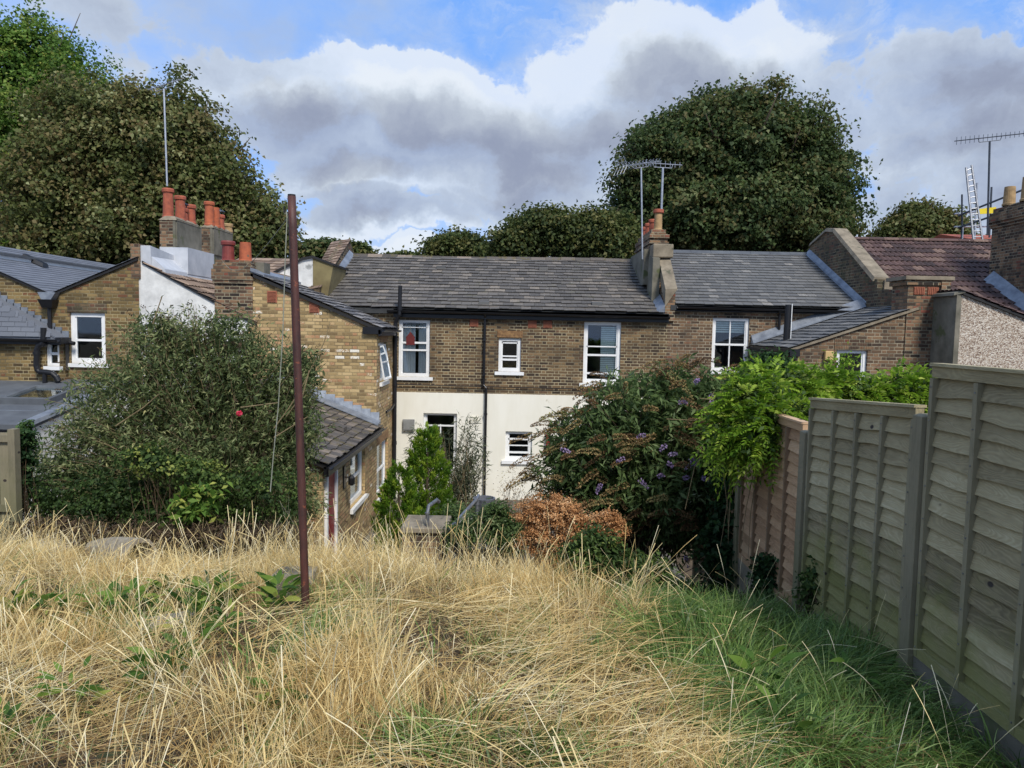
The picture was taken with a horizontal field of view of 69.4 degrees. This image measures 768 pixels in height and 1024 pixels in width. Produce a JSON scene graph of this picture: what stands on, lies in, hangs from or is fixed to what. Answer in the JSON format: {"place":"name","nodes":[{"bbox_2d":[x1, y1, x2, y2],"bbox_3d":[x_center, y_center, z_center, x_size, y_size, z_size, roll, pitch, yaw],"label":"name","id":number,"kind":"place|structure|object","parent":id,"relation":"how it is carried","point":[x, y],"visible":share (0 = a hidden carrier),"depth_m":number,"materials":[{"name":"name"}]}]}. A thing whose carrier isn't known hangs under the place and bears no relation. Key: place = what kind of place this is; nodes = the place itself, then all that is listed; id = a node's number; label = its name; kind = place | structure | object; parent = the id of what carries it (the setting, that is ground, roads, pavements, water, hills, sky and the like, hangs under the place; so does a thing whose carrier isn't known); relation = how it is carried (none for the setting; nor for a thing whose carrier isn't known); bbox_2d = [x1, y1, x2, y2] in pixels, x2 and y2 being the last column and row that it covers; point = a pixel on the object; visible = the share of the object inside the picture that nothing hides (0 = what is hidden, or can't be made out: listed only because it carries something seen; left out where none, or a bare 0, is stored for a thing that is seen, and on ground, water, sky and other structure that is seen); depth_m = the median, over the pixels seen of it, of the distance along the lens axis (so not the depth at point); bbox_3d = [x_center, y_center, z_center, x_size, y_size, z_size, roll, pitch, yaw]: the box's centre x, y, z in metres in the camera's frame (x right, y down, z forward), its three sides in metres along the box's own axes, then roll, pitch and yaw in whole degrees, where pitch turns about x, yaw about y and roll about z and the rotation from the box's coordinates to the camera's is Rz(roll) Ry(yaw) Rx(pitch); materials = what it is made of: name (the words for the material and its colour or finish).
{"place":"outdoors","nodes":[
{"label":"outdoors","id":0,"kind":"place"},
{"bbox_2d":[0,519,1018,767],"bbox_3d":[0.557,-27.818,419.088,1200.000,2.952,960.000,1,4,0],"label":"ground","id":1,"kind":"structure","parent":0,"point":[176,743],"depth_m":4.04,"materials":[{"name":"beige plant"}]},
{"bbox_2d":[0,428,22,552],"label":"wooden fence","id":2,"kind":"object","parent":1,"relation":"on","point":[10,475],"visible":0.64,"depth_m":8.70,"materials":[{"name":"beige wood"}]},
{"bbox_2d":[6,419,44,545],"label":"ivy","id":3,"kind":"object","parent":1,"relation":"on","point":[29,443],"visible":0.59,"depth_m":8.98,"materials":[{"name":"green plant"}]},
{"bbox_2d":[0,577,54,626],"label":"dock plant","id":4,"kind":"object","parent":1,"relation":"on","point":[16,595],"visible":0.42,"depth_m":4.99,"materials":[{"name":"green plant"}]},
{"bbox_2d":[0,697,55,764],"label":"dock plant","id":5,"kind":"object","parent":1,"relation":"on","point":[8,713],"visible":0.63,"depth_m":3.48,"materials":[{"name":"green plant"}]},
{"bbox_2d":[26,593,81,628],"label":"dock plant","id":6,"kind":"object","parent":1,"relation":"on","point":[46,597],"visible":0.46,"depth_m":4.97,"materials":[{"name":"green plant"}]},
{"bbox_2d":[0,0,134,246],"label":"poplar tree","id":7,"kind":"object","parent":1,"relation":"on","point":[24,51],"visible":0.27,"depth_m":37.52,"materials":[{"name":"green plant"}]},
{"bbox_2d":[28,655,110,726],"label":"dock plant","id":8,"kind":"object","parent":1,"relation":"on","point":[84,688],"visible":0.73,"depth_m":3.76,"materials":[{"name":"green plant"}]},
{"bbox_2d":[0,246,140,552],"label":"terraced house","id":9,"kind":"structure","parent":1,"relation":"on","point":[55,308],"depth_m":16.50,"materials":[{"name":"brown brick"}]},
{"bbox_2d":[43,338,101,369],"bbox_3d":[-10.135,-0.700,17.079,0.377,0.702,1.660,1,4,0],"label":"window","id":10,"kind":"structure","parent":9,"relation":"in","point":[86,348],"depth_m":17.03,"materials":[{"name":"white paint"}]},
{"bbox_2d":[68,313,109,367],"bbox_3d":[-9.517,-1.058,17.353,0.972,1.280,1.660,1,4,0],"label":"window","id":11,"kind":"structure","parent":9,"relation":"in","point":[84,326],"depth_m":16.67,"materials":[{"name":"white paint"}]},
{"bbox_2d":[70,580,138,627],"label":"dock plant","id":12,"kind":"object","parent":1,"relation":"on","point":[110,586],"visible":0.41,"depth_m":5.16,"materials":[{"name":"green plant"}]},
{"bbox_2d":[85,537,157,571],"bbox_3d":[-3.866,1.623,7.250,0.871,0.365,0.344,4,5,34],"label":"rock","id":13,"kind":"object","parent":1,"relation":"on","point":[119,541],"visible":0.44,"depth_m":7.13,"materials":[{"name":"grey stone"}]},
{"bbox_2d":[22,462,227,554],"bbox_3d":[-4.994,1.733,9.269,2.884,1.545,1.177,1,4,0],"label":"bramble","id":14,"kind":"object","parent":1,"relation":"on","point":[111,486],"visible":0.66,"depth_m":9.14,"materials":[{"name":"green plant"}]},
{"bbox_2d":[94,576,171,618],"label":"dock plant","id":15,"kind":"object","parent":1,"relation":"on","point":[134,584],"visible":0.48,"depth_m":5.33,"materials":[{"name":"green plant"}]},
{"bbox_2d":[105,610,194,638],"bbox_3d":[-2.503,1.677,5.029,0.633,0.197,0.231,0,4,-14],"label":"timber offcut","id":16,"kind":"object","parent":1,"relation":"on","point":[174,615],"visible":0.08,"depth_m":5.03,"materials":[{"name":"grey wood"}]},
{"bbox_2d":[0,59,314,264],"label":"sycamore tree","id":17,"kind":"object","parent":1,"relation":"on","point":[86,180],"visible":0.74,"depth_m":28.83,"materials":[{"name":"green plant"}]},
{"bbox_2d":[118,638,198,702],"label":"dock plant","id":18,"kind":"object","parent":1,"relation":"on","point":[136,658],"visible":0.46,"depth_m":4.05,"materials":[{"name":"green plant"}]},
{"bbox_2d":[0,510,317,567],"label":"weed clump","id":19,"kind":"object","parent":1,"relation":"on","point":[153,535],"visible":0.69,"depth_m":8.49,"materials":[{"name":"beige plant"}]},
{"bbox_2d":[143,573,193,611],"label":"dock plant","id":20,"kind":"object","parent":1,"relation":"on","point":[158,584],"visible":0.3,"depth_m":5.53,"materials":[{"name":"green plant"}]},
{"bbox_2d":[105,438,239,559],"bbox_3d":[-4.152,1.594,9.123,1.629,1.859,0.865,1,4,0],"label":"rose bush","id":21,"kind":"object","parent":1,"relation":"on","point":[169,465],"visible":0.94,"depth_m":8.94,"materials":[{"name":"green plant"}]},
{"bbox_2d":[22,295,346,559],"bbox_3d":[-4.628,0.618,10.078,4.826,3.655,2.409,1,4,0],"label":"butterfly bush","id":22,"kind":"object","parent":1,"relation":"on","point":[232,438],"visible":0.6,"depth_m":9.72,"materials":[{"name":"green plant"}]},
{"bbox_2d":[160,622,217,671],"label":"dock plant","id":23,"kind":"object","parent":1,"relation":"on","point":[206,631],"visible":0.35,"depth_m":4.36,"materials":[{"name":"green plant"}]},
{"bbox_2d":[155,589,225,639],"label":"dock plant","id":24,"kind":"object","parent":1,"relation":"on","point":[200,603],"visible":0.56,"depth_m":4.87,"materials":[{"name":"green plant"}]},
{"bbox_2d":[156,481,232,562],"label":"laurel plant","id":25,"kind":"object","parent":1,"relation":"on","point":[201,498],"visible":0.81,"depth_m":8.57,"materials":[{"name":"green plant"}]},
{"bbox_2d":[178,568,254,613],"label":"dock plant","id":26,"kind":"object","parent":1,"relation":"on","point":[195,582],"visible":0.43,"depth_m":5.48,"materials":[{"name":"green plant"}]},
{"bbox_2d":[198,598,258,654],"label":"dock plant","id":27,"kind":"object","parent":1,"relation":"on","point":[219,611],"visible":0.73,"depth_m":4.71,"materials":[{"name":"green plant"}]},
{"bbox_2d":[130,188,353,429],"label":"terraced house","id":28,"kind":"structure","parent":1,"relation":"on","point":[184,264],"depth_m":17.29,"materials":[{"name":"white paint"}]},
{"bbox_2d":[147,79,179,185],"bbox_3d":[-8.559,-6.166,18.210,0.990,2.539,0.200,3,4,18],"label":"tv aerial","id":29,"kind":"object","parent":28,"relation":"attached to","point":[155,87],"visible":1,"depth_m":18.18,"materials":[{"name":"metal"}]},
{"bbox_2d":[200,457,316,565],"bbox_3d":[-3.308,1.686,9.120,1.766,1.589,0.948,1,4,0],"label":"rose bush","id":30,"kind":"object","parent":1,"relation":"on","point":[255,482],"visible":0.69,"depth_m":9.08,"materials":[{"name":"green plant"}]},
{"bbox_2d":[250,569,300,618],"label":"dock plant","id":31,"kind":"object","parent":1,"relation":"on","point":[269,589],"visible":0.84,"depth_m":5.20,"materials":[{"name":"green plant"}]},
{"bbox_2d":[241,671,312,728],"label":"dock plant","id":32,"kind":"object","parent":1,"relation":"on","point":[253,679],"visible":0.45,"depth_m":3.53,"materials":[{"name":"green plant"}]},
{"bbox_2d":[270,566,320,602],"bbox_3d":[-1.666,1.574,5.684,0.357,0.309,0.296,1,4,0],"label":"concrete block","id":33,"kind":"object","parent":1,"relation":"on","point":[286,575],"depth_m":5.58,"materials":[{"name":"grey concrete"}]},
{"bbox_2d":[283,194,309,623],"bbox_3d":[-1.460,0.216,5.057,0.185,2.985,0.074,2,4,15],"label":"clothes post","id":34,"kind":"object","parent":1,"relation":"on","point":[297,372],"visible":0.95,"depth_m":5.03,"materials":[{"name":"brown paint"}]},
{"bbox_2d":[221,211,287,491],"bbox_3d":[-3.937,-0.968,10.440,0.152,2.525,11.991,-1,5,-24],"label":"washing line","id":35,"kind":"object","parent":34,"relation":"hanging from","point":[282,333],"visible":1,"depth_m":5.01,"materials":[{"name":"grey fabric"}]},
{"bbox_2d":[298,235,355,258],"bbox_3d":[-9.959,-3.249,40.131,4.315,9.512,3.201,1,4,0],"label":"bushy tree","id":36,"kind":"object","parent":1,"relation":"on","point":[319,247],"visible":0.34,"depth_m":38.88,"materials":[{"name":"green plant"}]},
{"bbox_2d":[349,237,378,253],"bbox_3d":[-8.328,-3.176,39.850,2.438,9.470,2.104,0,4,-18],"label":"bushy tree","id":37,"kind":"object","parent":1,"relation":"on","point":[362,248],"visible":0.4,"depth_m":39.14,"materials":[{"name":"green plant"}]},
{"bbox_2d":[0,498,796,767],"bbox_3d":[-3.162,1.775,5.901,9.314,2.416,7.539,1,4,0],"label":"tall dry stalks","id":38,"kind":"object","parent":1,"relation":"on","point":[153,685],"visible":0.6,"depth_m":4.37,"materials":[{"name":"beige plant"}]},
{"bbox_2d":[377,245,422,255],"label":"bushy tree","id":39,"kind":"object","parent":1,"relation":"on","point":[406,252],"visible":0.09,"depth_m":43.17,"materials":[{"name":"green plant"}]},
{"bbox_2d":[164,250,669,565],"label":"terraced house","id":40,"kind":"structure","parent":1,"relation":"on","point":[509,349],"depth_m":19.01,"materials":[{"name":"brick"},{"name":"slate"},{"name":"white plaster"}]},
{"bbox_2d":[324,470,338,553],"bbox_3d":[-3.108,2.404,12.645,0.162,1.930,0.860,1,4,0],"label":"door","id":41,"kind":"structure","parent":40,"relation":"in","point":[331,483],"depth_m":12.77,"materials":[{"name":"white paint"}]},
{"bbox_2d":[343,466,354,488],"bbox_3d":[-2.980,1.705,13.525,0.210,0.400,0.120,1,4,0],"label":"wall lamp","id":42,"kind":"object","parent":40,"relation":"attached to","point":[351,479],"visible":1,"depth_m":13.49,"materials":[{"name":"black plastic"}]},
{"bbox_2d":[350,451,367,513],"bbox_3d":[-3.129,1.909,14.834,0.200,1.065,1.440,1,4,0],"label":"window","id":43,"kind":"structure","parent":40,"relation":"in","point":[356,462],"depth_m":15.12,"materials":[{"name":"white paint"}]},
{"bbox_2d":[377,440,384,500],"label":"window","id":44,"kind":"structure","parent":40,"relation":"in","point":[381,447],"depth_m":18.01,"materials":[{"name":"white paint"}]},
{"bbox_2d":[380,342,390,386],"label":"window","id":45,"kind":"structure","parent":40,"relation":"in","point":[385,373],"depth_m":17.56,"materials":[{"name":"white paint"}]},
{"bbox_2d":[406,324,414,344],"bbox_3d":[-2.612,-1.276,19.030,0.220,0.540,0.018,1,4,0],"label":"hanging ornament","id":46,"kind":"object","parent":40,"relation":"hanging from","point":[410,338],"visible":1,"depth_m":19.03,"materials":[{"name":"red fabric"}]},
{"bbox_2d":[397,320,432,380],"bbox_3d":[-2.512,-0.945,19.758,0.980,1.610,1.660,1,4,0],"label":"window","id":47,"kind":"structure","parent":40,"relation":"in","point":[414,360],"depth_m":19.10,"materials":[{"name":"white paint"}]},
{"bbox_2d":[424,413,456,468],"bbox_3d":[-1.865,1.473,19.989,0.950,1.660,1.500,1,4,0],"label":"window","id":48,"kind":"structure","parent":40,"relation":"in","point":[443,420],"depth_m":20.71,"materials":[{"name":"white paint"}]},
{"bbox_2d":[495,338,523,374],"bbox_3d":[-0.059,-0.776,19.766,0.750,1.010,1.660,1,4,0],"label":"window","id":49,"kind":"structure","parent":40,"relation":"in","point":[509,362],"depth_m":19.07,"materials":[{"name":"white paint"}]},
{"bbox_2d":[502,431,534,464],"bbox_3d":[0.174,1.575,19.914,0.870,0.910,1.660,1,4,0],"label":"window","id":50,"kind":"structure","parent":40,"relation":"in","point":[513,451],"depth_m":19.25,"materials":[{"name":"white paint"}]},
{"bbox_2d":[579,322,620,386],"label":"window","id":51,"kind":"structure","parent":40,"relation":"in","point":[602,340],"depth_m":19.15,"materials":[{"name":"white paint"}]},
{"bbox_2d":[631,209,676,320],"bbox_3d":[3.926,-3.262,20.566,0.680,3.048,3.790,1,4,0],"label":"chimney stack","id":52,"kind":"object","parent":40,"relation":"on","point":[653,269],"visible":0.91,"depth_m":19.62,"materials":[{"name":"brick"}]},
{"bbox_2d":[613,157,661,258],"bbox_3d":[3.391,-4.745,19.869,1.440,2.747,0.440,-1,5,-32],"label":"tv aerial","id":53,"kind":"object","parent":52,"relation":"attached to","point":[635,164],"visible":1,"depth_m":19.85,"materials":[{"name":"metal"}]},
{"bbox_2d":[644,161,681,208],"bbox_3d":[4.197,-5.566,20.642,1.100,1.354,0.060,1,4,-8],"label":"tv aerial","id":54,"kind":"object","parent":52,"relation":"attached to","point":[662,178],"visible":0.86,"depth_m":20.61,"materials":[{"name":"metal"}]},
{"bbox_2d":[400,515,466,573],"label":"garden pier","id":55,"kind":"structure","parent":1,"relation":"on","point":[439,521],"depth_m":9.84,"materials":[{"name":"grey concrete"}]},
{"bbox_2d":[425,498,440,526],"bbox_3d":[-1.076,1.778,10.096,0.069,0.377,0.556,2,4,13],"label":"handrail","id":56,"kind":"object","parent":55,"relation":"on","point":[429,505],"visible":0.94,"depth_m":9.85,"materials":[{"name":"metal"}]},
{"bbox_2d":[410,224,489,256],"bbox_3d":[-2.589,-2.890,35.925,4.608,9.714,3.222,1,4,0],"label":"bushy tree","id":57,"kind":"object","parent":1,"relation":"on","point":[457,242],"visible":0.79,"depth_m":34.93,"materials":[{"name":"green plant"}]},
{"bbox_2d":[432,497,535,574],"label":"weed clump","id":58,"kind":"object","parent":1,"relation":"on","point":[500,515],"visible":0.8,"depth_m":9.53,"materials":[{"name":"green plant"}]},
{"bbox_2d":[0,552,1019,767],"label":"thatch","id":59,"kind":"object","parent":1,"relation":"on","point":[63,754],"visible":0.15,"depth_m":4.08,"materials":[{"name":"beige plant"}]},
{"bbox_2d":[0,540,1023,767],"bbox_3d":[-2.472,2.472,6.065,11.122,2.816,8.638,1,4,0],"label":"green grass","id":60,"kind":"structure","parent":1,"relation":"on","point":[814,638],"depth_m":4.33,"materials":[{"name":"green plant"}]},
{"bbox_2d":[507,489,596,582],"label":"dried hydrangea","id":61,"kind":"object","parent":1,"relation":"on","point":[559,514],"visible":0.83,"depth_m":8.37,"materials":[{"name":"brown plant"}]},
{"bbox_2d":[473,199,645,258],"bbox_3d":[2.425,-2.922,32.855,8.604,10.433,3.959,1,4,0],"label":"bushy tree","id":62,"kind":"object","parent":1,"relation":"on","point":[594,231],"visible":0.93,"depth_m":31.77,"materials":[{"name":"green plant"}]},
{"bbox_2d":[580,505,631,552],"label":"dried hydrangea","id":63,"kind":"object","parent":1,"relation":"on","point":[615,523],"visible":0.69,"depth_m":8.19,"materials":[{"name":"brown plant"}]},
{"bbox_2d":[544,517,681,596],"bbox_3d":[0.996,1.967,7.543,1.517,1.210,0.878,1,4,0],"label":"weed clump","id":64,"kind":"object","parent":1,"relation":"on","point":[610,547],"visible":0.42,"depth_m":7.46,"materials":[{"name":"green plant"}]},
{"bbox_2d":[503,352,740,571],"bbox_3d":[1.755,1.042,9.995,3.728,2.991,2.226,1,4,0],"label":"butterfly bush","id":65,"kind":"object","parent":1,"relation":"on","point":[634,467],"visible":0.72,"depth_m":9.61,"materials":[{"name":"green plant"}]},
{"bbox_2d":[659,567,749,600],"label":"weed clump","id":66,"kind":"object","parent":1,"relation":"on","point":[682,584],"visible":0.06,"depth_m":7.76,"materials":[{"name":"green plant"}]},
{"bbox_2d":[596,71,889,251],"bbox_3d":[10.697,-6.213,35.910,14.382,16.886,9.250,1,4,0],"label":"round oak tree","id":67,"kind":"object","parent":1,"relation":"on","point":[759,169],"visible":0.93,"depth_m":33.31,"materials":[{"name":"green plant"}]},
{"bbox_2d":[717,643,808,689],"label":"dock plant","id":68,"kind":"object","parent":1,"relation":"on","point":[743,664],"visible":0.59,"depth_m":4.58,"materials":[{"name":"green plant"}]},
{"bbox_2d":[734,345,796,372],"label":"elder shrub","id":69,"kind":"object","parent":1,"relation":"on","point":[764,355],"visible":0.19,"depth_m":14.35,"materials":[{"name":"green plant"}]},
{"bbox_2d":[748,678,822,749],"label":"dock plant","id":70,"kind":"object","parent":1,"relation":"on","point":[802,724],"visible":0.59,"depth_m":3.94,"materials":[{"name":"green plant"}]},
{"bbox_2d":[557,539,1023,767],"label":"seeding stalks","id":71,"kind":"object","parent":1,"relation":"on","point":[796,662],"visible":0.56,"depth_m":4.31,"materials":[{"name":"beige plant"}]},
{"bbox_2d":[667,228,954,401],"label":"terraced house","id":72,"kind":"structure","parent":1,"relation":"on","point":[831,290],"depth_m":18.93,"materials":[{"name":"brown brick"}]},
{"bbox_2d":[707,318,748,373],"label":"window","id":73,"kind":"structure","parent":72,"relation":"in","point":[729,335],"depth_m":19.59,"materials":[{"name":"white paint"}]},
{"bbox_2d":[836,350,866,384],"bbox_3d":[7.484,-0.103,17.158,0.760,1.510,1.540,1,4,0],"label":"window","id":74,"kind":"structure","parent":72,"relation":"in","point":[862,359],"depth_m":16.39,"materials":[{"name":"white paint"}]},
{"bbox_2d":[820,651,885,690],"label":"dock plant","id":75,"kind":"object","parent":1,"relation":"on","point":[837,658],"visible":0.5,"depth_m":4.55,"materials":[{"name":"green plant"}]},
{"bbox_2d":[692,363,1023,767],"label":"wooden fence","id":76,"kind":"object","parent":1,"relation":"on","point":[915,511],"visible":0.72,"depth_m":4.71,"materials":[{"name":"wood"}]},
{"bbox_2d":[675,445,739,592],"bbox_3d":[2.671,1.646,8.866,1.099,2.186,1.148,-1,5,-29],"label":"ivy","id":77,"kind":"object","parent":76,"relation":"attached to","point":[712,530],"visible":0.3,"depth_m":8.79,"materials":[{"name":"green plant"}]},
{"bbox_2d":[739,552,778,602],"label":"ivy","id":78,"kind":"object","parent":76,"relation":"attached to","point":[763,566],"visible":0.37,"depth_m":7.38,"materials":[{"name":"green plant"}]},
{"bbox_2d":[777,555,821,619],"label":"bramble","id":79,"kind":"object","parent":76,"relation":"attached to","point":[809,586],"visible":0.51,"depth_m":6.41,"materials":[{"name":"green plant"}]},
{"bbox_2d":[670,353,934,555],"bbox_3d":[3.373,0.755,8.157,3.319,2.182,1.597,-1,5,-22],"label":"wisteria","id":80,"kind":"object","parent":76,"relation":"attached to","point":[764,394],"visible":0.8,"depth_m":7.73,"materials":[{"name":"green plant"}]},
{"bbox_2d":[811,342,864,382],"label":"climber sprig","id":81,"kind":"object","parent":80,"relation":"part of","point":[840,364],"visible":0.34,"depth_m":11.97,"materials":[{"name":"green plant"}]},
{"bbox_2d":[861,193,985,241],"bbox_3d":[18.426,-3.039,33.809,5.865,11.146,3.623,1,4,0],"label":"bushy tree","id":82,"kind":"object","parent":1,"relation":"on","point":[923,219],"visible":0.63,"depth_m":32.79,"materials":[{"name":"green plant"}]},
{"bbox_2d":[855,237,1023,377],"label":"terraced house","id":83,"kind":"structure","parent":1,"relation":"on","point":[977,320],"depth_m":15.97,"materials":[{"name":"brown tile"}]},
{"bbox_2d":[984,177,1023,309],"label":"chimney stack","id":84,"kind":"object","parent":83,"relation":"on","point":[1005,277],"visible":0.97,"depth_m":19.42,"materials":[{"name":"brick"}]},
{"bbox_2d":[954,131,1023,234],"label":"tv aerial","id":85,"kind":"object","parent":84,"relation":"attached to","point":[988,187],"visible":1,"depth_m":19.12,"materials":[{"name":"metal"}]},
{"bbox_2d":[0,0,1023,256],"label":"sky","id":86,"kind":"structure","parent":0,"point":[394,122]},
{"bbox_2d":[352,497,688,583],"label":"yard paving","id":87,"kind":"structure","parent":0,"point":[369,535],"depth_m":15.44,"materials":[{"name":"grey concrete"}]},
{"bbox_2d":[369,458,425,559],"bbox_3d":[-2.010,2.420,13.213,1.100,2.199,1.084,0,4,-17],"label":"conifer","id":88,"kind":"object","parent":87,"relation":"on","point":[390,485],"visible":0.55,"depth_m":13.05,"materials":[{"name":"green plant"}]},
{"bbox_2d":[396,420,456,553],"bbox_3d":[-1.671,2.074,14.387,1.231,2.730,1.209,1,4,0],"label":"conifer","id":89,"kind":"object","parent":87,"relation":"on","point":[432,444],"visible":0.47,"depth_m":14.22,"materials":[{"name":"green plant"}]},
{"bbox_2d":[397,409,490,511],"bbox_3d":[-1.410,1.905,15.574,2.152,2.761,1.270,1,4,0],"label":"willow leaf shrub","id":90,"kind":"object","parent":87,"relation":"on","point":[461,487],"visible":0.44,"depth_m":15.44,"materials":[{"name":"green plant"}]},
{"bbox_2d":[432,498,489,549],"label":"weed clump","id":91,"kind":"object","parent":87,"relation":"on","point":[456,508],"visible":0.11,"depth_m":11.74,"materials":[{"name":"green plant"}]},
{"bbox_2d":[473,495,494,513],"bbox_3d":[-0.498,2.198,13.197,0.400,0.340,0.394,1,4,0],"label":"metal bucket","id":92,"kind":"object","parent":87,"relation":"on","point":[482,499],"visible":0.38,"depth_m":13.09,"materials":[{"name":"metal"}]},
{"bbox_2d":[450,514,534,576],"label":"garden steps","id":93,"kind":"structure","parent":87,"relation":"on","point":[480,549],"depth_m":9.95,"materials":[{"name":"concrete"}]},
{"bbox_2d":[448,494,479,569],"bbox_3d":[-0.663,2.183,10.689,0.116,0.806,1.838,2,4,10],"label":"handrail","id":94,"kind":"object","parent":93,"relation":"on","point":[475,501],"visible":0.52,"depth_m":10.77,"materials":[{"name":"metal"}]},
{"bbox_2d":[493,466,537,514],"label":"weed clump","id":95,"kind":"object","parent":87,"relation":"on","point":[519,492],"visible":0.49,"depth_m":13.68,"materials":[{"name":"brown plant"}]},
{"bbox_2d":[934,234,991,238],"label":"terraced house","id":96,"kind":"structure","parent":0,"point":[952,236],"depth_m":28.32,"materials":[{"name":"brown brick"}]},
{"bbox_2d":[954,183,1020,238],"bbox_3d":[17.677,-6.057,26.839,2.238,2.449,2.802,5,6,44],"label":"scaffold","id":97,"kind":"object","parent":96,"relation":"on","point":[982,211],"visible":0.65,"depth_m":26.61,"materials":[{"name":"metal"}]},
{"bbox_2d":[965,165,983,238],"bbox_3d":[16.264,-6.290,25.985,0.393,2.892,0.732,1,4,-8],"label":"ladder","id":98,"kind":"object","parent":97,"relation":"attached to","point":[970,203],"visible":0.91,"depth_m":25.98,"materials":[{"name":"metal"}]}
]}

